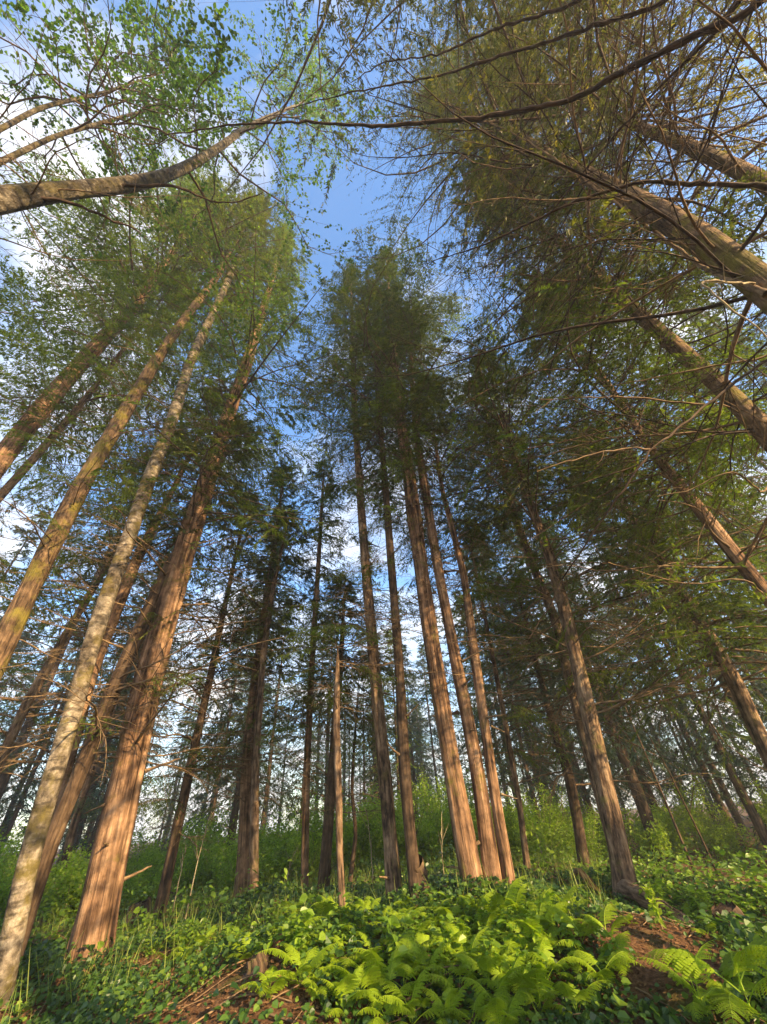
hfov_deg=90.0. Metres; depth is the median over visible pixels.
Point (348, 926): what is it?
fern
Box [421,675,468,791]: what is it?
conifer
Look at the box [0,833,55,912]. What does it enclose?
shrub
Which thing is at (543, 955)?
leafy plant
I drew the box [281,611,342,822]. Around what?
conifer
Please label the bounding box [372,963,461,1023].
fern
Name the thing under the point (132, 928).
leafy plant
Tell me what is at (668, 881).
leafy plant
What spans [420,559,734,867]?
spruce tree
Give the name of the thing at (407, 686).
conifer
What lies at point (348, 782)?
conifer
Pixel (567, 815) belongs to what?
shrub
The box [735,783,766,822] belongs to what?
shrub
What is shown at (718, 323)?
conifer
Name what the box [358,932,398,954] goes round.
fern
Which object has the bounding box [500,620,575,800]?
conifer
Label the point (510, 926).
leafy plant
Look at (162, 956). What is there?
fern
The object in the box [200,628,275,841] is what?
conifer
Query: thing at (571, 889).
fern
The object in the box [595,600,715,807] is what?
conifer
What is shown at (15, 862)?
shrub
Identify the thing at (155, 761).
conifer
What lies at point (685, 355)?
spruce tree
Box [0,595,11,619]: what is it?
conifer
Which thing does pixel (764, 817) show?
shrub
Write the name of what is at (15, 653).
conifer
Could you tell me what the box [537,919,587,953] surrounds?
fern
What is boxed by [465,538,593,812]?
conifer
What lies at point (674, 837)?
shrub
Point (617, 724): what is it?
conifer
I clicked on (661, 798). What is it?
conifer
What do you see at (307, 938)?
fern
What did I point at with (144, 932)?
leafy plant
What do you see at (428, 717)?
conifer
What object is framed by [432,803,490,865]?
shrub
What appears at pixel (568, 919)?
fern
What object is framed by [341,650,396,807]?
conifer
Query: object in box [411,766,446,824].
shrub
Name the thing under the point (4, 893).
shrub
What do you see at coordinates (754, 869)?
leafy plant
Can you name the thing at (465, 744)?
conifer
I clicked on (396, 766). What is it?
conifer
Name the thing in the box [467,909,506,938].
fern
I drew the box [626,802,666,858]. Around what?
shrub
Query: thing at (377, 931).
fern
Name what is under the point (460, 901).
leafy plant
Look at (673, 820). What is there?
sapling
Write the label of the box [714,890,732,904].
leafy plant
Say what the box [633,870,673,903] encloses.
leafy plant
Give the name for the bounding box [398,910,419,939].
leafy plant
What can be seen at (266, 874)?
shrub
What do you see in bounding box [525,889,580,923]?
fern
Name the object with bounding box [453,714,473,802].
conifer
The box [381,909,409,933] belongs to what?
leafy plant
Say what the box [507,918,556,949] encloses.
fern
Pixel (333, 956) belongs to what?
fern
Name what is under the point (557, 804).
shrub
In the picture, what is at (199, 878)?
shrub
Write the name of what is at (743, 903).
leafy plant
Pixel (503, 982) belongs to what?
fern
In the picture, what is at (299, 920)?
leafy plant
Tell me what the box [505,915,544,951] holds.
fern
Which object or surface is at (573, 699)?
spruce tree
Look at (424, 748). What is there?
conifer
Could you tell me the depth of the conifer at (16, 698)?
33.35 m
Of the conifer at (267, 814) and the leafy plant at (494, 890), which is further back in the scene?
the conifer at (267, 814)
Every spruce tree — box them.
[0,117,314,710]
[0,266,230,644]
[0,425,223,802]
[37,480,317,923]
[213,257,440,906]
[216,569,429,894]
[246,459,377,891]
[265,265,482,909]
[290,0,766,515]
[375,299,766,923]
[385,0,766,638]
[393,371,630,837]
[403,0,766,542]
[409,519,573,873]
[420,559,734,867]
[443,400,766,804]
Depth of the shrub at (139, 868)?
11.74 m
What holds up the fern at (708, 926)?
on the ground at (650, 979)
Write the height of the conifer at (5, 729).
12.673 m
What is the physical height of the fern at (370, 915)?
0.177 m
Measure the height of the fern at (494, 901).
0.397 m
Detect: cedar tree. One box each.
[0,199,375,975]
[0,405,342,975]
[0,558,194,915]
[52,357,256,816]
[149,454,361,900]
[177,500,350,904]
[271,205,555,896]
[327,348,605,884]
[335,237,559,886]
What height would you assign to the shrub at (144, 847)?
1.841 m
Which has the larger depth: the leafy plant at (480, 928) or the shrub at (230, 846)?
the shrub at (230, 846)
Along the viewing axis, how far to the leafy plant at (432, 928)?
3.78 m
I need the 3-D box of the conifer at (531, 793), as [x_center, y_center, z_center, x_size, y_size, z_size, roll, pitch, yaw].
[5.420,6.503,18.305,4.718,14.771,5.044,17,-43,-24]
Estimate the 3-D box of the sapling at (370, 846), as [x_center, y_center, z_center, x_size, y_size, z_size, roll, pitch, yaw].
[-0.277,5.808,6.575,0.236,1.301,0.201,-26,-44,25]
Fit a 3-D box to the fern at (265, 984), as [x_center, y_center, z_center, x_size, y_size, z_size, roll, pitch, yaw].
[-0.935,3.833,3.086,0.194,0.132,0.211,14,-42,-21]
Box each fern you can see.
[148,940,165,950]
[154,949,178,960]
[163,939,177,943]
[171,947,194,962]
[174,946,195,957]
[182,923,218,952]
[211,926,246,944]
[226,932,265,962]
[233,966,294,1001]
[255,943,340,985]
[258,976,275,998]
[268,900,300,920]
[270,916,325,941]
[281,922,318,968]
[287,970,316,984]
[298,977,338,1004]
[308,963,333,984]
[310,900,346,914]
[311,908,337,929]
[315,894,351,914]
[317,954,343,971]
[319,895,349,921]
[319,962,384,1017]
[319,965,391,1005]
[330,948,379,970]
[331,924,361,935]
[332,935,365,957]
[345,900,365,913]
[346,901,385,926]
[348,913,381,928]
[348,946,386,971]
[349,946,429,976]
[350,927,384,946]
[355,896,380,924]
[355,981,420,1023]
[358,931,453,996]
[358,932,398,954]
[362,906,413,925]
[367,943,403,1011]
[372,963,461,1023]
[382,934,437,958]
[383,940,452,978]
[387,907,426,923]
[393,901,425,918]
[400,894,416,908]
[401,920,433,944]
[404,930,441,963]
[404,941,446,995]
[411,994,444,1014]
[415,906,426,924]
[416,907,451,928]
[419,899,450,917]
[421,983,467,1023]
[427,972,452,990]
[429,922,478,963]
[429,991,493,1023]
[430,921,469,954]
[431,901,464,921]
[432,956,479,988]
[435,956,455,968]
[446,927,488,969]
[450,952,520,987]
[452,948,504,976]
[453,912,490,939]
[457,966,532,1006]
[459,892,493,912]
[460,897,500,931]
[466,991,487,1002]
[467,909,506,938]
[469,875,528,930]
[471,952,525,992]
[471,987,531,1023]
[476,934,507,966]
[487,931,540,964]
[487,936,539,973]
[497,884,527,917]
[500,887,571,930]
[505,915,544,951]
[506,968,560,1011]
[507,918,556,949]
[511,981,545,995]
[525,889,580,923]
[531,934,577,978]
[534,884,584,905]
[534,915,565,939]
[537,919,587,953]
[541,906,608,951]
[544,953,571,979]
[546,980,610,1015]
[559,959,590,985]
[561,949,642,986]
[562,914,592,932]
[563,898,591,917]
[580,904,630,933]
[580,953,614,970]
[597,931,631,975]
[621,914,637,923]
[637,939,731,1022]
[638,932,766,1023]
[683,901,696,919]
[690,922,722,940]
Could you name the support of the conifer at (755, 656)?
on the ground at (650, 979)
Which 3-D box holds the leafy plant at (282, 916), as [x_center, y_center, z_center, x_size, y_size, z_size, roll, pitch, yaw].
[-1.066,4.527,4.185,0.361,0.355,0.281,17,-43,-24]
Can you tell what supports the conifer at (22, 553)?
on the ground at (650, 979)
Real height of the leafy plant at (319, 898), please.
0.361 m
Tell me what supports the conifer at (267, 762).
on the ground at (650, 979)
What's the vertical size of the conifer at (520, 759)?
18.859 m
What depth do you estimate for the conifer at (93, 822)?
33.47 m
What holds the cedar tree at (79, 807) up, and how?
on the ground at (650, 979)
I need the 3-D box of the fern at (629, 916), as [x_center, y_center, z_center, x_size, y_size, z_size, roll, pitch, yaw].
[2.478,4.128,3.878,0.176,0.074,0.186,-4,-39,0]
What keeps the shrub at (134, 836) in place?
on the ground at (650, 979)
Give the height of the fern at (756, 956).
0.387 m
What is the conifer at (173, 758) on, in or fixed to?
on the ground at (650, 979)
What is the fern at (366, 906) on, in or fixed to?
on the ground at (650, 979)
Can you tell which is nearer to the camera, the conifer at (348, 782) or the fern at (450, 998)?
the fern at (450, 998)
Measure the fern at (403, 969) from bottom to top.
0.340 m
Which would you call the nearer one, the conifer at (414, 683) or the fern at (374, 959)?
the fern at (374, 959)
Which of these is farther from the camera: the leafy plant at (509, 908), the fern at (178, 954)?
the fern at (178, 954)
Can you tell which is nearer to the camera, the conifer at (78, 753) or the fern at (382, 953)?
the fern at (382, 953)
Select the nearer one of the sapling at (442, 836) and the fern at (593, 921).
the fern at (593, 921)
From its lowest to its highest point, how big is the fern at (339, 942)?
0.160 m
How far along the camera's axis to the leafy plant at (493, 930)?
3.49 m
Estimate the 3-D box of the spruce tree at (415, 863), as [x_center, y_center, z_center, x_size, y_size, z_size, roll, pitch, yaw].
[-0.123,-2.361,11.052,5.795,19.564,5.315,-23,-42,22]
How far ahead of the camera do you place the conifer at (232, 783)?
31.84 m
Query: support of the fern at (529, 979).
on the ground at (650, 979)
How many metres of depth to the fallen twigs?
3.29 m
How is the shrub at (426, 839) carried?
on the ground at (650, 979)
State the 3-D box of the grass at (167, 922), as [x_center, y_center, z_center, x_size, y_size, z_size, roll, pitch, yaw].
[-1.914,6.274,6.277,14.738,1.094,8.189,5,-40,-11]
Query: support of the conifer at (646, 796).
on the ground at (650, 979)
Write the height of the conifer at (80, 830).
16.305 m
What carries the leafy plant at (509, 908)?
on the ground at (650, 979)
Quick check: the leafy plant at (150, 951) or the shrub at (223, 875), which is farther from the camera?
the shrub at (223, 875)
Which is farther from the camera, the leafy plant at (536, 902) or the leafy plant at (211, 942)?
the leafy plant at (211, 942)
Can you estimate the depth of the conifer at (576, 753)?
27.58 m
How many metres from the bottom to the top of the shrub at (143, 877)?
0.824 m
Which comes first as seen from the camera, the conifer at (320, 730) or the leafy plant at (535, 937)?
the leafy plant at (535, 937)
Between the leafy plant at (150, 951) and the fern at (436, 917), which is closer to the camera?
the fern at (436, 917)
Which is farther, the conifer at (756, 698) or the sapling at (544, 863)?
the conifer at (756, 698)
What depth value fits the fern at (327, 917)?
4.00 m
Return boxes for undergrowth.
[0,826,766,968]
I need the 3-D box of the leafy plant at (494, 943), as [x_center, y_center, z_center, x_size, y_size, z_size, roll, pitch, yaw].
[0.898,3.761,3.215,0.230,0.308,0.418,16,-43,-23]
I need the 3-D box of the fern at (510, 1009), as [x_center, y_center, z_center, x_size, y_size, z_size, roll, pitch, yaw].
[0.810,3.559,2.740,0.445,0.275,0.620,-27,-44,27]
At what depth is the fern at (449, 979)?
3.08 m
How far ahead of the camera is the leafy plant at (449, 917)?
3.62 m
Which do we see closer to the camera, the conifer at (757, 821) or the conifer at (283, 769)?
the conifer at (757, 821)
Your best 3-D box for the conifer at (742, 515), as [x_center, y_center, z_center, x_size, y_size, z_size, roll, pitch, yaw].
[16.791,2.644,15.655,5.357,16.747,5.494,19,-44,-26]
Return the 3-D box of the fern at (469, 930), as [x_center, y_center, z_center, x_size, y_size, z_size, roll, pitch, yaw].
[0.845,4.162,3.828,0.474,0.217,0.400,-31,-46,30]
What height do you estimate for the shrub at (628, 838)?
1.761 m
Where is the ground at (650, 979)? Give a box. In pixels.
[0,801,766,1023]
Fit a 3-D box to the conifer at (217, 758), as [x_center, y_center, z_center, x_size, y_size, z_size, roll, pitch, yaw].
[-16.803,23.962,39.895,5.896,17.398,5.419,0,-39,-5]
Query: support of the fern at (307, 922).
on the ground at (650, 979)
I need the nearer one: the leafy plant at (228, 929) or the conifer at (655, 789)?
the leafy plant at (228, 929)
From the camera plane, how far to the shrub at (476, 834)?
8.62 m
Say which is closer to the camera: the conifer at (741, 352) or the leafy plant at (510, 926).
the leafy plant at (510, 926)
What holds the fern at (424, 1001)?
on the ground at (650, 979)
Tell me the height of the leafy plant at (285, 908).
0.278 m
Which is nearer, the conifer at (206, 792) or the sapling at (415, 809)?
the sapling at (415, 809)
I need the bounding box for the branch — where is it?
[164,0,766,282]
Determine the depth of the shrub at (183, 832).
13.34 m
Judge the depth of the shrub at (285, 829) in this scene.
10.95 m
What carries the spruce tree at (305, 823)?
on the ground at (650, 979)
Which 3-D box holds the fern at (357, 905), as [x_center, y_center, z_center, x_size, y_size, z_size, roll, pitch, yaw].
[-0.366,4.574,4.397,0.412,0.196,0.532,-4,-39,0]
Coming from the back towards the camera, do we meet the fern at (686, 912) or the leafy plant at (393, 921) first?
the fern at (686, 912)
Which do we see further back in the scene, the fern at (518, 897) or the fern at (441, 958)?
the fern at (518, 897)
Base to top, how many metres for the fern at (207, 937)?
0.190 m
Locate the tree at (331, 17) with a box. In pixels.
[53,0,753,269]
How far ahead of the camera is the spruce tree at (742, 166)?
6.21 m
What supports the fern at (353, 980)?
on the ground at (650, 979)
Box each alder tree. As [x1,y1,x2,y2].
[0,0,222,288]
[0,0,253,281]
[0,0,397,352]
[0,179,299,1010]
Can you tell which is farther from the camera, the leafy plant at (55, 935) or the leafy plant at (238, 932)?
the leafy plant at (55, 935)
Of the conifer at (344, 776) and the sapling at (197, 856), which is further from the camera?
the conifer at (344, 776)
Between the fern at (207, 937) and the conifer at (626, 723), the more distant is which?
the conifer at (626, 723)
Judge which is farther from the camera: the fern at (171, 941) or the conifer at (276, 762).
the conifer at (276, 762)
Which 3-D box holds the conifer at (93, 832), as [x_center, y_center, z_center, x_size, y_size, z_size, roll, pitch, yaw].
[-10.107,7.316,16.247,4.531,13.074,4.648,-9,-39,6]
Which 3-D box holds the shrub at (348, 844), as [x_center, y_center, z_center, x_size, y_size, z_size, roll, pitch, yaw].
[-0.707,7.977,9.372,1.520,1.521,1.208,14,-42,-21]
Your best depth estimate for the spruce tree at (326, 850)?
8.31 m
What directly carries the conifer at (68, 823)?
on the ground at (650, 979)
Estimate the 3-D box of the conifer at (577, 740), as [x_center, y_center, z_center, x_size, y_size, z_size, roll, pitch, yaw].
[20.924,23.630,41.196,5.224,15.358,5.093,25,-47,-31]
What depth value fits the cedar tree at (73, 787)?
6.80 m
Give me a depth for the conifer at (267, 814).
22.08 m
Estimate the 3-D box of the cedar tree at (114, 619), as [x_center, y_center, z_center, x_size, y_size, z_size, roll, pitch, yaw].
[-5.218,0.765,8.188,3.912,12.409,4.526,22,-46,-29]
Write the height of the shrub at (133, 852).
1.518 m
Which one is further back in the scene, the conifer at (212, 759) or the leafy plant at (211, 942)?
the conifer at (212, 759)
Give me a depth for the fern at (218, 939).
4.28 m
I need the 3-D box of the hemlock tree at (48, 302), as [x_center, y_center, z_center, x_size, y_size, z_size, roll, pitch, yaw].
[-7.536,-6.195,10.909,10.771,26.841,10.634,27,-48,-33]
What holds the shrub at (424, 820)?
on the ground at (650, 979)
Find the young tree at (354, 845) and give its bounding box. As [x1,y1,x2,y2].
[313,680,402,884]
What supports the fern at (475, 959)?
on the ground at (650, 979)
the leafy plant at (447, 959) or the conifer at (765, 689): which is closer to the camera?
the leafy plant at (447, 959)
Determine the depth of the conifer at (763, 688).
17.45 m
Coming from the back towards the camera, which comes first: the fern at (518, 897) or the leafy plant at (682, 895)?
the leafy plant at (682, 895)
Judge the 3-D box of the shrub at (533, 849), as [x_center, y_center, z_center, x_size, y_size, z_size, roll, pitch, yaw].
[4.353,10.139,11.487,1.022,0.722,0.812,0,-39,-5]
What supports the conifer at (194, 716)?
on the ground at (650, 979)
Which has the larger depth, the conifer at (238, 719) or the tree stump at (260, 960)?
the conifer at (238, 719)
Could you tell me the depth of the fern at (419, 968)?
3.23 m
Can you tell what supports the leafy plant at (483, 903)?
on the ground at (650, 979)
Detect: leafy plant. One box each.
[47,929,60,941]
[65,909,77,933]
[116,905,149,939]
[125,919,138,936]
[136,925,154,937]
[137,908,162,936]
[141,937,159,956]
[164,920,195,949]
[182,956,205,989]
[187,919,206,942]
[196,904,217,923]
[199,925,229,955]
[215,923,240,956]
[223,917,251,937]
[233,915,249,928]
[233,931,249,954]
[238,925,258,937]
[251,916,279,936]
[254,936,274,957]
[259,915,275,931]
[266,900,290,921]
[266,919,298,960]
[270,904,303,931]
[278,906,291,922]
[283,908,331,962]
[287,919,315,945]
[288,893,315,928]
[299,895,330,923]
[307,935,334,963]
[328,890,362,922]
[328,904,361,933]
[332,921,358,949]
[351,915,378,945]
[377,915,415,980]
[378,946,392,968]
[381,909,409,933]
[393,903,408,911]
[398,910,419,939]
[413,888,449,915]
[415,919,436,943]
[418,949,440,973]
[425,913,437,930]
[427,895,454,927]
[432,937,453,971]
[436,913,470,959]
[449,913,472,941]
[454,895,471,922]
[455,897,476,923]
[464,898,496,932]
[474,880,491,902]
[475,933,507,978]
[478,923,499,949]
[481,928,510,955]
[486,915,531,960]
[490,903,504,929]
[491,881,524,901]
[494,907,520,931]
[494,909,526,940]
[510,944,538,989]
[519,889,540,910]
[522,951,551,982]
[525,912,552,951]
[527,891,555,929]
[548,912,583,961]
[592,927,624,956]
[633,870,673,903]
[645,877,671,896]
[649,867,676,891]
[660,904,679,917]
[668,889,694,911]
[678,905,697,918]
[679,885,711,917]
[690,879,710,905]
[693,891,711,911]
[705,888,739,904]
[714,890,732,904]
[723,888,759,913]
[729,885,766,911]
[745,865,766,902]
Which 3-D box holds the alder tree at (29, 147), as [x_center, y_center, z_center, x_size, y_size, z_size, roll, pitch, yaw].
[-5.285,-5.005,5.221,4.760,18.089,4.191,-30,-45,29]
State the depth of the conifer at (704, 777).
15.69 m
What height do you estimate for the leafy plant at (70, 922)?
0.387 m
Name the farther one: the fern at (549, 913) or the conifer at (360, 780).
the conifer at (360, 780)
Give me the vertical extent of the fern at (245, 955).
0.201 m
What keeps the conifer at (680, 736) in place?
on the ground at (650, 979)
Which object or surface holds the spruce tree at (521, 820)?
on the ground at (650, 979)
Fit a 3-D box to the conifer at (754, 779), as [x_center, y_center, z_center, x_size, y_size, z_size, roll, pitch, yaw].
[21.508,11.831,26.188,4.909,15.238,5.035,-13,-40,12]
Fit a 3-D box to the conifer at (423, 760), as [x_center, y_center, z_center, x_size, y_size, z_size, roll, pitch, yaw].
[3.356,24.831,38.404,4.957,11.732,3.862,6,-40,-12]
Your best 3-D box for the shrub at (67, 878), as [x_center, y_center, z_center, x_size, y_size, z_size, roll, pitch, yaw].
[-5.836,7.236,7.337,1.423,1.164,1.791,-14,-40,13]
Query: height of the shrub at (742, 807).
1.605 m
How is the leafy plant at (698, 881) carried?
on the ground at (650, 979)
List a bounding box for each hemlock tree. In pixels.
[0,51,299,530]
[440,201,766,683]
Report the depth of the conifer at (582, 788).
19.25 m
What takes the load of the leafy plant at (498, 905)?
on the ground at (650, 979)
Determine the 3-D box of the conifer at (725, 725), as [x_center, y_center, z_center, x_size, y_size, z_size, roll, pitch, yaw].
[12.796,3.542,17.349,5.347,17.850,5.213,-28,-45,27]
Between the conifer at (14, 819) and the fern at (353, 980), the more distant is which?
the conifer at (14, 819)
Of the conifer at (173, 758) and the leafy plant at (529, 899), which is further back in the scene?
the conifer at (173, 758)
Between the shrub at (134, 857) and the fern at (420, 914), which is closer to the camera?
the fern at (420, 914)
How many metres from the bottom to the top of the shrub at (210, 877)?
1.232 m
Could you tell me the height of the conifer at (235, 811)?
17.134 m
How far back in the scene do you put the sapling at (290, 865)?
6.76 m
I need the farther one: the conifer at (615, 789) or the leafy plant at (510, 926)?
the conifer at (615, 789)
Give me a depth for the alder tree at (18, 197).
7.86 m
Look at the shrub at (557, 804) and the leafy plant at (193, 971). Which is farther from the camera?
the shrub at (557, 804)
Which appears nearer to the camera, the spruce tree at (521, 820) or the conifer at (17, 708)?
the spruce tree at (521, 820)
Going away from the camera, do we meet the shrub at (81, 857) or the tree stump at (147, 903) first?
the tree stump at (147, 903)
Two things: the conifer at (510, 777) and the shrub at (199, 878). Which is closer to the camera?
the shrub at (199, 878)
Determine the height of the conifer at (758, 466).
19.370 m
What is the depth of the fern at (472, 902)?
4.04 m
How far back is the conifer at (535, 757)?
23.41 m
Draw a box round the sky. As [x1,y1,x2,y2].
[0,0,766,850]
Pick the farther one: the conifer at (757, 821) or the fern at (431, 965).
the conifer at (757, 821)
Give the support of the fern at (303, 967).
on the ground at (650, 979)
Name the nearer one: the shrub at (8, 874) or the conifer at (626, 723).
the shrub at (8, 874)
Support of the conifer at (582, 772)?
on the ground at (650, 979)
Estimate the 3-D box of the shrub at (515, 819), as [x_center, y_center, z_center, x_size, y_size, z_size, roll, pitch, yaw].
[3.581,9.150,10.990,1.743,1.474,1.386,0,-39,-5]
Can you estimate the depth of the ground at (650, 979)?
3.31 m
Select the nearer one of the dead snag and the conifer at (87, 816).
the dead snag
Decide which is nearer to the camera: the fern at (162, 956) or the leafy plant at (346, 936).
the leafy plant at (346, 936)
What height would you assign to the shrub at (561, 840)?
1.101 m
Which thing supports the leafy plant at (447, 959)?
on the ground at (650, 979)
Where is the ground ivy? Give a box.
[0,857,766,1023]
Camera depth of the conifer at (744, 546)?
20.60 m
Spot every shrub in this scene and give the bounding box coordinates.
[0,822,25,873]
[0,822,26,873]
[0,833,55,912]
[0,848,68,905]
[0,872,13,928]
[4,857,17,899]
[41,863,57,910]
[42,851,72,902]
[42,852,130,929]
[45,844,90,901]
[66,817,154,885]
[119,866,159,912]
[123,860,188,909]
[125,839,158,883]
[125,857,163,885]
[126,836,191,890]
[126,839,140,868]
[127,844,181,885]
[133,827,165,864]
[163,813,222,893]
[165,817,194,888]
[173,827,228,900]
[185,802,234,869]
[185,840,231,894]
[208,812,264,894]
[208,855,235,895]
[213,837,287,886]
[259,817,290,861]
[259,832,300,885]
[260,802,310,878]
[268,838,300,884]
[274,781,350,879]
[281,827,335,886]
[310,806,335,866]
[332,802,377,876]
[333,779,380,877]
[359,796,382,871]
[360,805,419,867]
[367,788,435,863]
[372,779,422,856]
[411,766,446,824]
[413,770,473,861]
[415,812,451,868]
[416,781,448,859]
[416,809,440,849]
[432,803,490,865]
[465,773,499,819]
[473,801,524,850]
[473,815,497,856]
[490,801,529,845]
[503,790,538,861]
[504,811,530,865]
[509,789,574,860]
[521,838,538,860]
[531,817,575,862]
[532,777,583,856]
[546,800,588,837]
[554,804,606,863]
[581,801,607,857]
[584,803,634,847]
[621,803,673,862]
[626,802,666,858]
[649,797,692,845]
[651,802,692,862]
[661,768,726,855]
[681,804,740,865]
[698,806,745,852]
[730,796,766,821]
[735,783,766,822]
[747,776,766,825]
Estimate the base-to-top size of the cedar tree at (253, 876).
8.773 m
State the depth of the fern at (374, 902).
4.49 m
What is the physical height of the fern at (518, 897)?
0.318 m
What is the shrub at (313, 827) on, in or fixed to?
on the ground at (650, 979)
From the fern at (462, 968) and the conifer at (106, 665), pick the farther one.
the conifer at (106, 665)
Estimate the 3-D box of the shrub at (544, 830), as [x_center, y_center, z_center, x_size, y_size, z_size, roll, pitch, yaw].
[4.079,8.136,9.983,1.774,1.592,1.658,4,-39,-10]
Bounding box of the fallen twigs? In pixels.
[19,868,764,1023]
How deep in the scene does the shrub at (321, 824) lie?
13.38 m
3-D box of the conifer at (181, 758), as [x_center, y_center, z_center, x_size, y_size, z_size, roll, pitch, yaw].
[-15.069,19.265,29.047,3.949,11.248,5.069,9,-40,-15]
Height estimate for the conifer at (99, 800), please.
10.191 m
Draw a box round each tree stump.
[118,896,151,931]
[241,948,268,979]
[270,934,284,959]
[711,900,747,935]
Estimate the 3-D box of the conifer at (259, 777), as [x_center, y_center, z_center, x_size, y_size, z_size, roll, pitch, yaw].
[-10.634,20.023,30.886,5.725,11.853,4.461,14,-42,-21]
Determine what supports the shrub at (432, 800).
on the ground at (650, 979)
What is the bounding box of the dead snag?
[272,614,413,907]
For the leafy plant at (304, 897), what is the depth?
3.99 m
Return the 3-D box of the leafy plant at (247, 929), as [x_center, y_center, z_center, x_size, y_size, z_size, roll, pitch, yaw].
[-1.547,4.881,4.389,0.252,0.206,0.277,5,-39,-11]
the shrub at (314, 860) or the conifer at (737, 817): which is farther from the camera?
the conifer at (737, 817)
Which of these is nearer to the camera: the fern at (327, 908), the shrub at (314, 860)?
the fern at (327, 908)
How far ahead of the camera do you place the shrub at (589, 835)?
9.50 m
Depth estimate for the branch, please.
4.75 m
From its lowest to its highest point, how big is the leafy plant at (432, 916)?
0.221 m
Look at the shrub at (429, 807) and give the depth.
10.92 m
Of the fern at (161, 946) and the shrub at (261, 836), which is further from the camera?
the shrub at (261, 836)
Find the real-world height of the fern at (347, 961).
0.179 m
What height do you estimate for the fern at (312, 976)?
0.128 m
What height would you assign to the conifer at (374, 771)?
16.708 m
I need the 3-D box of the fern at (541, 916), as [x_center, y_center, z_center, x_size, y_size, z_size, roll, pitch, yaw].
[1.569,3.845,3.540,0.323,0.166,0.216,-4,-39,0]
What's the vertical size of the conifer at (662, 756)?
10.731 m
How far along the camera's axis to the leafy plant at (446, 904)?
4.16 m
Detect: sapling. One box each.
[169,843,187,925]
[185,806,216,918]
[286,847,297,882]
[359,807,373,887]
[412,767,423,834]
[438,813,448,874]
[525,817,553,880]
[593,664,695,872]
[630,706,720,877]
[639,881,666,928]
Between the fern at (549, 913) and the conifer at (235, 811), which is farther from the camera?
the conifer at (235, 811)
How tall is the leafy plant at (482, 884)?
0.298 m
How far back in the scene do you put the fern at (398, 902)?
4.40 m
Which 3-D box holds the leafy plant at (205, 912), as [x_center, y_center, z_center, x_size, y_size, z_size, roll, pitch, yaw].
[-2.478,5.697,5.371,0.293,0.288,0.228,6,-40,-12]
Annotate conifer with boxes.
[0,466,150,800]
[0,503,91,747]
[0,506,53,620]
[0,576,108,840]
[0,591,176,856]
[0,592,109,840]
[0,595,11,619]
[0,603,38,692]
[0,620,45,744]
[0,639,65,832]
[0,646,80,862]
[0,661,43,805]
[1,671,34,795]
[4,594,154,863]
[9,582,187,868]
[11,709,122,860]
[13,594,143,841]
[14,542,195,853]
[55,707,125,862]
[56,754,114,859]
[57,656,159,865]
[106,589,194,827]
[130,671,174,847]
[130,705,193,857]
[135,646,210,854]
[136,690,210,851]
[149,672,208,841]
[164,620,269,847]
[166,506,318,864]
[168,657,238,837]
[187,660,240,851]
[200,539,297,826]
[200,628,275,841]
[205,688,281,841]
[207,707,271,835]
[222,598,322,835]
[233,687,276,827]
[259,675,290,834]
[261,669,301,835]
[266,648,345,831]
[272,674,324,836]
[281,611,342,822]
[290,726,325,830]
[292,611,361,821]
[298,636,350,798]
[333,696,371,826]
[340,685,362,811]
[341,545,409,801]
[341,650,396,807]
[341,663,358,807]
[342,698,369,807]
[348,630,434,862]
[348,639,397,809]
[348,678,396,794]
[355,713,372,812]
[371,614,426,795]
[388,591,435,819]
[391,644,439,820]
[408,587,471,791]
[410,644,468,808]
[410,675,439,815]
[411,715,436,816]
[412,709,441,805]
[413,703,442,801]
[414,646,443,800]
[419,709,438,786]
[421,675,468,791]
[442,590,532,815]
[442,665,502,798]
[452,598,537,815]
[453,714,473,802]
[461,524,585,827]
[462,547,548,806]
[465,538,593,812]
[469,613,516,810]
[484,559,567,815]
[491,417,698,864]
[493,603,574,799]
[495,516,632,830]
[496,493,658,810]
[497,667,533,815]
[498,640,580,811]
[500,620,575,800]
[509,607,591,807]
[515,591,592,816]
[538,542,679,803]
[538,636,598,818]
[538,657,594,818]
[541,542,715,811]
[542,517,720,816]
[553,664,593,799]
[558,559,699,805]
[567,502,766,848]
[571,726,633,825]
[578,709,634,832]
[581,482,766,849]
[581,636,671,822]
[590,595,688,790]
[592,665,673,820]
[594,532,765,835]
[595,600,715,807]
[599,475,766,814]
[603,583,730,822]
[604,598,766,830]
[616,442,766,753]
[618,696,690,823]
[619,502,766,811]
[621,659,709,819]
[626,494,766,848]
[644,425,766,716]
[651,598,766,798]
[657,658,763,817]
[662,286,766,400]
[672,371,766,533]
[672,522,766,716]
[674,670,766,819]
[678,493,766,716]
[687,440,766,637]
[696,314,766,402]
[704,653,766,795]
[721,504,764,640]
[728,631,765,707]
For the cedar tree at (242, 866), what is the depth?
9.33 m
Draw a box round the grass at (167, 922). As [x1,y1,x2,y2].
[0,840,614,1023]
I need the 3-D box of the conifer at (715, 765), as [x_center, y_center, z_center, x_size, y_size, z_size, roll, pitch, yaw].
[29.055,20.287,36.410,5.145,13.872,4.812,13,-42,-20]
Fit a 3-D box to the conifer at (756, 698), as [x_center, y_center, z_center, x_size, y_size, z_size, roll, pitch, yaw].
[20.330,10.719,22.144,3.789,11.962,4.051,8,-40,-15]
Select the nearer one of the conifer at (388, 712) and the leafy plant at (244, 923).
the leafy plant at (244, 923)
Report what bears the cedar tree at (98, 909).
on the ground at (650, 979)
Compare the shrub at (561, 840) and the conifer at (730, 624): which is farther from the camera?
the conifer at (730, 624)

